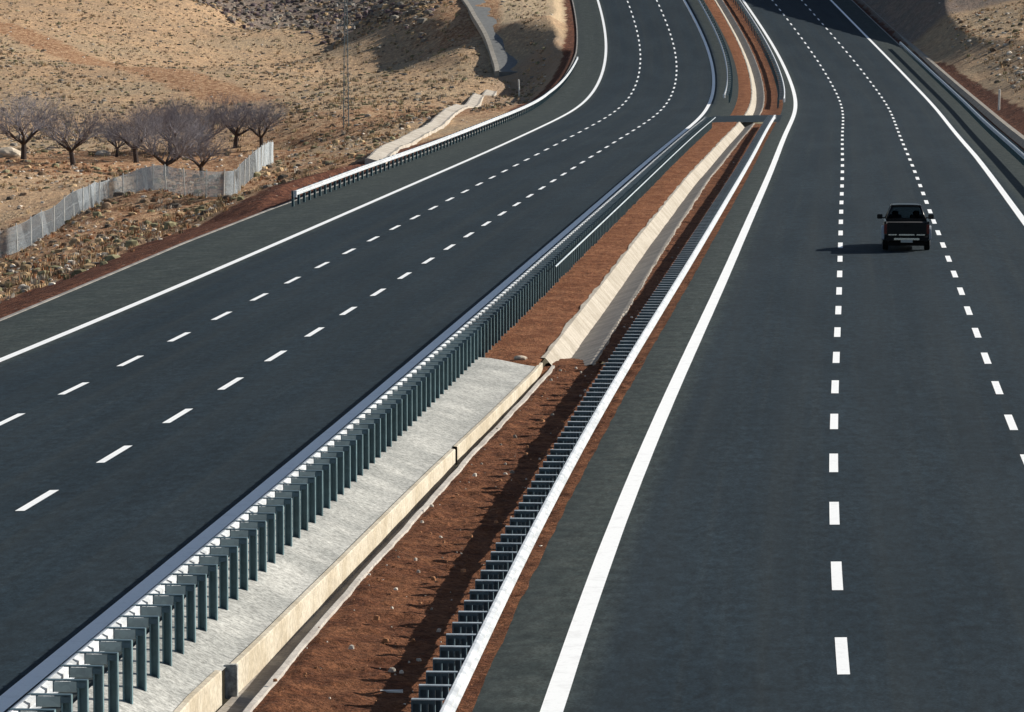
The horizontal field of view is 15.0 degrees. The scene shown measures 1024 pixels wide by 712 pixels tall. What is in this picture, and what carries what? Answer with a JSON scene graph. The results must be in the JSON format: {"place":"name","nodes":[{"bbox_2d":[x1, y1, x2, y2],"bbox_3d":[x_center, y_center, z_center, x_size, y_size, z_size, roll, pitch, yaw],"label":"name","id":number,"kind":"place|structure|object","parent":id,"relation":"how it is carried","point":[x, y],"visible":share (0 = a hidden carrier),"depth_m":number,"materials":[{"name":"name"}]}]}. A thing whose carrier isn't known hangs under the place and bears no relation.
{"place":"outdoors","nodes":[
{"label":"outdoors","id":0,"kind":"place"},
{"bbox_2d":[0,0,576,317],"bbox_3d":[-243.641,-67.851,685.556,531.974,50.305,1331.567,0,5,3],"label":"terrain","id":1,"kind":"structure","parent":0,"point":[558,53],"depth_m":451.46,"materials":[{"name":"beige soil"}]},
{"bbox_2d":[0,147,20,157],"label":"boulder","id":2,"kind":"object","parent":1,"relation":"on","point":[10,152],"visible":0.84,"depth_m":338.15,"materials":[{"name":"beige stone"}]},
{"bbox_2d":[0,84,73,158],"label":"bare tree","id":3,"kind":"object","parent":1,"relation":"on","point":[23,142],"visible":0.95,"depth_m":336.53,"materials":[{"name":"brown plant"}]},
{"bbox_2d":[25,96,124,165],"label":"bare tree","id":4,"kind":"object","parent":1,"relation":"on","point":[79,141],"visible":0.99,"depth_m":327.82,"materials":[{"name":"brown plant"}]},
{"bbox_2d":[95,150,110,155],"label":"boulder","id":5,"kind":"object","parent":1,"relation":"on","point":[101,153],"visible":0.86,"depth_m":348.15,"materials":[{"name":"grey stone"}]},
{"bbox_2d":[95,121,134,156],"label":"bare tree","id":6,"kind":"object","parent":1,"relation":"on","point":[114,143],"visible":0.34,"depth_m":348.37,"materials":[{"name":"brown plant"}]},
{"bbox_2d":[94,95,176,162],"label":"bare tree","id":7,"kind":"object","parent":1,"relation":"on","point":[135,152],"visible":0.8,"depth_m":341.91,"materials":[{"name":"brown plant"}]},
{"bbox_2d":[0,140,273,256],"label":"fence","id":8,"kind":"object","parent":1,"relation":"on","point":[89,195],"visible":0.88,"depth_m":255.08,"materials":[{"name":"metal"}]},
{"bbox_2d":[127,95,204,153],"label":"bare tree","id":9,"kind":"object","parent":1,"relation":"on","point":[178,110],"visible":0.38,"depth_m":353.48,"materials":[{"name":"brown plant"}]},
{"bbox_2d":[109,109,223,177],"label":"bare tree","id":10,"kind":"object","parent":1,"relation":"on","point":[182,151],"visible":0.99,"depth_m":323.82,"materials":[{"name":"brown plant"}]},
{"bbox_2d":[136,92,220,160],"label":"bare tree","id":11,"kind":"object","parent":1,"relation":"on","point":[171,124],"visible":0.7,"depth_m":347.93,"materials":[{"name":"brown plant"}]},
{"bbox_2d":[157,97,242,154],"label":"bare tree","id":12,"kind":"object","parent":1,"relation":"on","point":[224,123],"visible":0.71,"depth_m":353.65,"materials":[{"name":"brown plant"}]},
{"bbox_2d":[165,121,236,176],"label":"bare tree","id":13,"kind":"object","parent":1,"relation":"on","point":[204,153],"visible":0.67,"depth_m":327.27,"materials":[{"name":"brown plant"}]},
{"bbox_2d":[0,121,409,302],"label":"dry grass","id":14,"kind":"structure","parent":1,"relation":"on","point":[24,279],"depth_m":234.42,"materials":[{"name":"beige plant"}]},
{"bbox_2d":[0,121,410,300],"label":"scrub","id":15,"kind":"object","parent":1,"relation":"on","point":[132,242],"visible":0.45,"depth_m":237.85,"materials":[{"name":"brown plant"}]},
{"bbox_2d":[0,115,462,291],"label":"loose stones","id":16,"kind":"object","parent":1,"relation":"on","point":[23,287],"visible":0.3,"depth_m":241.79,"materials":[{"name":"brown stone"}]},
{"bbox_2d":[203,88,282,147],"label":"bare tree","id":17,"kind":"object","parent":1,"relation":"on","point":[236,130],"visible":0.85,"depth_m":358.34,"materials":[{"name":"brown plant"}]},
{"bbox_2d":[218,94,291,146],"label":"bare tree","id":18,"kind":"object","parent":1,"relation":"on","point":[265,120],"visible":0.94,"depth_m":357.22,"materials":[{"name":"brown plant"}]},
{"bbox_2d":[0,0,545,169],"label":"scrub","id":19,"kind":"object","parent":1,"relation":"on","point":[296,103],"visible":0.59,"depth_m":450.19,"materials":[{"name":"brown plant"}]},
{"bbox_2d":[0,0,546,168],"bbox_3d":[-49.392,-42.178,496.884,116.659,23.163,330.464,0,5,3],"label":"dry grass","id":20,"kind":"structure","parent":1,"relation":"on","point":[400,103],"depth_m":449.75,"materials":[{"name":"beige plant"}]},
{"bbox_2d":[0,0,552,167],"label":"loose stones","id":21,"kind":"object","parent":1,"relation":"on","point":[246,88],"visible":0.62,"depth_m":448.39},
{"bbox_2d":[196,0,444,51],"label":"dark scrub","id":22,"kind":"object","parent":1,"relation":"on","point":[393,14],"visible":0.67,"depth_m":636.66,"materials":[{"name":"plant"}]},
{"bbox_2d":[221,1,428,38],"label":"loose stones","id":23,"kind":"object","parent":1,"relation":"on","point":[308,14],"visible":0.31,"depth_m":648.25,"materials":[{"name":"grey stone"}]},
{"bbox_2d":[336,0,354,126],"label":"lattice pylon","id":24,"kind":"object","parent":1,"relation":"on","point":[344,21],"visible":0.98,"depth_m":358.41,"materials":[{"name":"metal"}]},
{"bbox_2d":[365,90,496,165],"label":"drainage chute","id":25,"kind":"object","parent":1,"relation":"on","point":[442,119],"visible":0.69,"depth_m":292.23,"materials":[{"name":"concrete"}]},
{"bbox_2d":[461,0,498,76],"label":"kerb","id":26,"kind":"structure","parent":1,"relation":"on","point":[476,21],"depth_m":470.27,"materials":[{"name":"concrete"}]},
{"bbox_2d":[73,357,535,711],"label":"pavement","id":27,"kind":"structure","parent":0,"point":[473,395],"depth_m":62.62,"materials":[{"name":"concrete"}]},
{"bbox_2d":[0,0,726,711],"bbox_3d":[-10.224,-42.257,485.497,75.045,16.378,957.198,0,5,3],"label":"road","id":28,"kind":"structure","parent":0,"point":[90,540],"depth_m":109.20,"materials":[{"name":"grey asphalt"}]},
{"bbox_2d":[0,0,577,320],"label":"kerb","id":29,"kind":"structure","parent":28,"relation":"on","point":[68,291],"depth_m":152.45,"materials":[{"name":"concrete"}]},
{"bbox_2d":[0,0,714,711],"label":"road markings","id":30,"kind":"object","parent":28,"relation":"on","point":[38,674],"visible":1,"depth_m":84.04,"materials":[{"name":"paint"}]},
{"bbox_2d":[291,57,577,206],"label":"guard rail","id":31,"kind":"object","parent":28,"relation":"on","point":[525,109],"visible":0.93,"depth_m":238.01,"materials":[{"name":"metal"}]},
{"bbox_2d":[252,361,644,711],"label":"median soil","id":32,"kind":"structure","parent":0,"point":[342,683],"depth_m":60.81,"materials":[{"name":"brown soil"}]},
{"bbox_2d":[173,363,554,711],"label":"drain wall","id":33,"kind":"structure","parent":32,"relation":"on","point":[264,659],"depth_m":59.70,"materials":[{"name":"concrete"}]},
{"bbox_2d":[380,690,402,692],"bbox_3d":[-1.585,4.412,51.048,0.314,0.030,0.196,0,5,3],"label":"wood scrap","id":34,"kind":"object","parent":32,"relation":"on","point":[395,691],"visible":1,"depth_m":50.98,"materials":[{"name":"paint"}]},
{"bbox_2d":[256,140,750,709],"bbox_3d":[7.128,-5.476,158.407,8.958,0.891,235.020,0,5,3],"label":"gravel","id":35,"kind":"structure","parent":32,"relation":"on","point":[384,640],"depth_m":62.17,"materials":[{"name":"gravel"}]},
{"bbox_2d":[468,0,516,76],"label":"path","id":36,"kind":"structure","parent":0,"point":[506,61],"depth_m":466.26,"materials":[{"name":"grey concrete"}]},
{"bbox_2d":[538,358,601,379],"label":"median soil","id":37,"kind":"structure","parent":0,"point":[592,369],"depth_m":96.19,"materials":[{"name":"brown soil"}]},
{"bbox_2d":[482,122,737,365],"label":"median soil","id":38,"kind":"structure","parent":0,"point":[532,335],"depth_m":125.94,"materials":[{"name":"brown soil"}]},
{"bbox_2d":[7,117,715,711],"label":"guard rail","id":39,"kind":"object","parent":38,"relation":"on","point":[307,491],"visible":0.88,"depth_m":63.14,"materials":[{"name":"metal"}]},
{"bbox_2d":[514,355,526,359],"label":"boulder","id":40,"kind":"object","parent":38,"relation":"on","point":[520,357],"visible":1,"depth_m":95.52,"materials":[{"name":"beige stone"}]},
{"bbox_2d":[541,122,754,365],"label":"drainage channel","id":41,"kind":"object","parent":38,"relation":"on","point":[590,326],"visible":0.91,"depth_m":129.91,"materials":[{"name":"concrete"}]},
{"bbox_2d":[598,122,775,362],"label":"median soil","id":42,"kind":"structure","parent":0,"point":[691,221],"depth_m":142.64,"materials":[{"name":"brown soil"}]},
{"bbox_2d":[411,115,775,711],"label":"guard rail","id":43,"kind":"object","parent":42,"relation":"on","point":[496,582],"visible":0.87,"depth_m":65.61,"materials":[{"name":"metal"}]},
{"bbox_2d":[695,0,738,115],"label":"road","id":44,"kind":"structure","parent":0,"point":[727,108],"depth_m":376.98,"materials":[{"name":"grey asphalt"}]},
{"bbox_2d":[698,0,732,102],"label":"guard rail","id":45,"kind":"object","parent":44,"relation":"on","point":[729,70],"visible":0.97,"depth_m":404.61,"materials":[{"name":"metal"}]},
{"bbox_2d":[704,0,750,115],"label":"median soil","id":46,"kind":"structure","parent":0,"point":[743,100],"depth_m":398.65,"materials":[{"name":"brown soil"}]},
{"bbox_2d":[714,0,764,115],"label":"drainage channel","id":47,"kind":"object","parent":46,"relation":"on","point":[756,105],"visible":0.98,"depth_m":395.54,"materials":[{"name":"concrete"}]},
{"bbox_2d":[712,115,781,121],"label":"road","id":48,"kind":"structure","parent":0,"point":[748,118],"depth_m":289.40,"materials":[{"name":"grey asphalt"}]},
{"bbox_2d":[472,0,1023,711],"bbox_3d":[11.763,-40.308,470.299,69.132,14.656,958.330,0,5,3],"label":"road","id":49,"kind":"structure","parent":0,"point":[718,594],"depth_m":77.06,"materials":[{"name":"grey asphalt"}]},
{"bbox_2d":[540,0,1023,711],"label":"road markings","id":50,"kind":"structure","parent":49,"relation":"on","point":[564,674],"depth_m":76.79,"materials":[{"name":"paint"}]},
{"bbox_2d":[852,0,921,64],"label":"kerb","id":51,"kind":"structure","parent":49,"relation":"on","point":[880,27],"depth_m":455.08,"materials":[{"name":"concrete"}]},
{"bbox_2d":[877,203,933,249],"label":"pickup truck","id":52,"kind":"object","parent":49,"relation":"on","point":[905,224],"visible":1,"depth_m":138.66,"materials":[{"name":"black paint"}]},
{"bbox_2d":[723,0,782,114],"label":"median soil","id":53,"kind":"structure","parent":0,"point":[770,93],"depth_m":399.38,"materials":[{"name":"brown soil"}]},
{"bbox_2d":[733,0,784,107],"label":"guard rail","id":54,"kind":"object","parent":53,"relation":"on","point":[779,82],"visible":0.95,"depth_m":401.71,"materials":[{"name":"metal"}]},
{"bbox_2d":[853,0,1023,150],"bbox_3d":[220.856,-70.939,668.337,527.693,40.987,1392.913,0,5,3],"label":"terrain","id":55,"kind":"structure","parent":0,"point":[921,25],"depth_m":407.55,"materials":[{"name":"brown soil"}]},
{"bbox_2d":[862,0,1023,147],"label":"drainage channel","id":56,"kind":"object","parent":55,"relation":"on","point":[1011,132],"visible":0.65,"depth_m":331.10,"materials":[{"name":"grey concrete"}]},
{"bbox_2d":[899,42,1023,164],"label":"guard rail","id":57,"kind":"object","parent":55,"relation":"on","point":[1008,144],"visible":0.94,"depth_m":285.62,"materials":[{"name":"metal"}]},
{"bbox_2d":[939,2,1023,98],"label":"loose stones","id":58,"kind":"object","parent":55,"relation":"on","point":[1004,44],"visible":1,"depth_m":382.12,"materials":[{"name":"stone"}]},
{"bbox_2d":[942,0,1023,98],"bbox_3d":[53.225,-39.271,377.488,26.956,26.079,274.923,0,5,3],"label":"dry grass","id":59,"kind":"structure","parent":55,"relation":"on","point":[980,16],"depth_m":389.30,"materials":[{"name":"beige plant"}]},
{"bbox_2d":[947,4,1023,99],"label":"scrub","id":60,"kind":"object","parent":55,"relation":"on","point":[990,42],"visible":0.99,"depth_m":402.17,"materials":[{"name":"plant"}]},
{"bbox_2d":[998,89,999,109],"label":"marker post","id":61,"kind":"object","parent":55,"relation":"on","point":[999,100],"visible":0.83,"depth_m":304.65,"materials":[{"name":"plastic"}]}
]}

